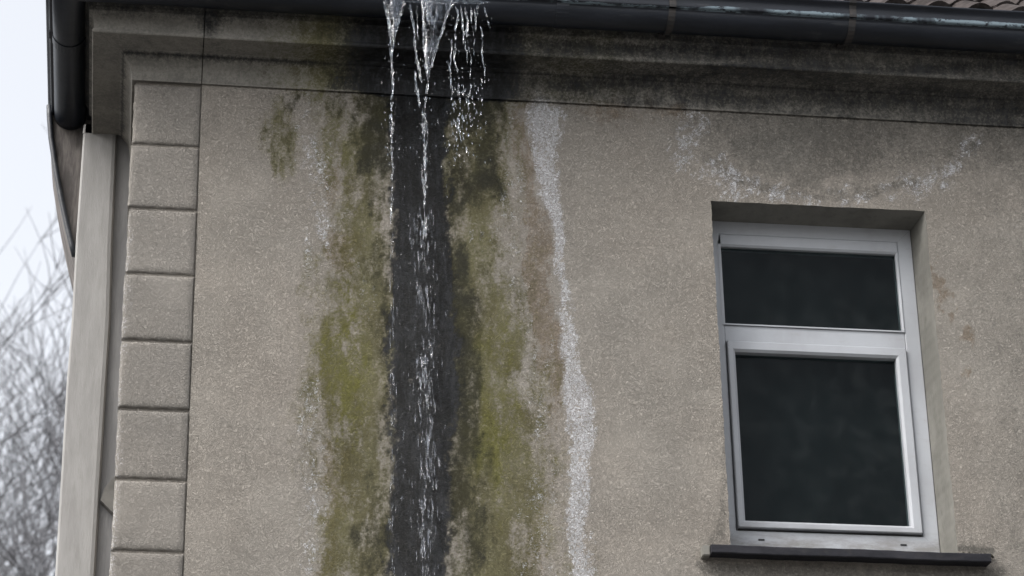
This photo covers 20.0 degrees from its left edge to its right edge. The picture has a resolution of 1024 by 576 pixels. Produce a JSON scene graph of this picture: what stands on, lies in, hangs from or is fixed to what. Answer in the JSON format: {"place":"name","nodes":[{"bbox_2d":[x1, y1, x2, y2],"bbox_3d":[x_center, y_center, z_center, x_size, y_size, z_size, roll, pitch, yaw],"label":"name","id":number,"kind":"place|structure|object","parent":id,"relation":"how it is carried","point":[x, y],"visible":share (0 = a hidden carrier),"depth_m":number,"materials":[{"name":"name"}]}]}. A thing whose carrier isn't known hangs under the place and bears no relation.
{"place":"outdoors","nodes":[
{"label":"outdoors","id":0,"kind":"place"},
{"bbox_2d":[0,0,72,575],"label":"sky","id":1,"kind":"structure","parent":0,"point":[26,182],"materials":[{"name":"white"}]},
{"label":"ground","id":2,"kind":"structure","parent":0,"visible":0},
{"bbox_2d":[0,208,71,575],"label":"bare tree","id":3,"kind":"object","parent":2,"relation":"on","point":[37,458],"visible":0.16,"depth_m":44.87,"materials":[{"name":"grey plant"}]},
{"bbox_2d":[0,241,72,575],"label":"bare tree","id":4,"kind":"object","parent":2,"relation":"on","point":[56,476],"visible":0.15,"depth_m":41.35,"materials":[{"name":"grey plant"}]},
{"bbox_2d":[0,123,72,575],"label":"bare tree","id":5,"kind":"object","parent":2,"relation":"on","point":[22,462],"visible":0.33,"depth_m":35.20,"materials":[{"name":"grey plant"}]},
{"bbox_2d":[46,0,1023,575],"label":"house","id":6,"kind":"structure","parent":2,"relation":"on","point":[726,286],"depth_m":13.91,"materials":[{"name":"paint"}]},
{"bbox_2d":[388,104,446,575],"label":"trickling water","id":7,"kind":"structure","parent":6,"relation":"attached to","point":[428,436],"depth_m":13.39,"materials":[{"name":"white liquid"}]},
{"bbox_2d":[383,0,489,154],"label":"falling water","id":8,"kind":"structure","parent":6,"relation":"attached to","point":[427,49],"depth_m":13.86,"materials":[{"name":"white liquid"}]},
{"bbox_2d":[381,15,495,239],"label":"water droplets","id":9,"kind":"object","parent":6,"relation":"attached to","point":[424,157],"visible":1,"depth_m":13.62,"materials":[{"name":"white"}]},
{"bbox_2d":[700,221,993,566],"bbox_3d":[1.507,0.478,13.881,1.378,2.044,0.428,3,-28,-7],"label":"window","id":10,"kind":"structure","parent":6,"relation":"in","point":[828,451],"depth_m":14.01,"materials":[{"name":"white plastic"}]}
]}

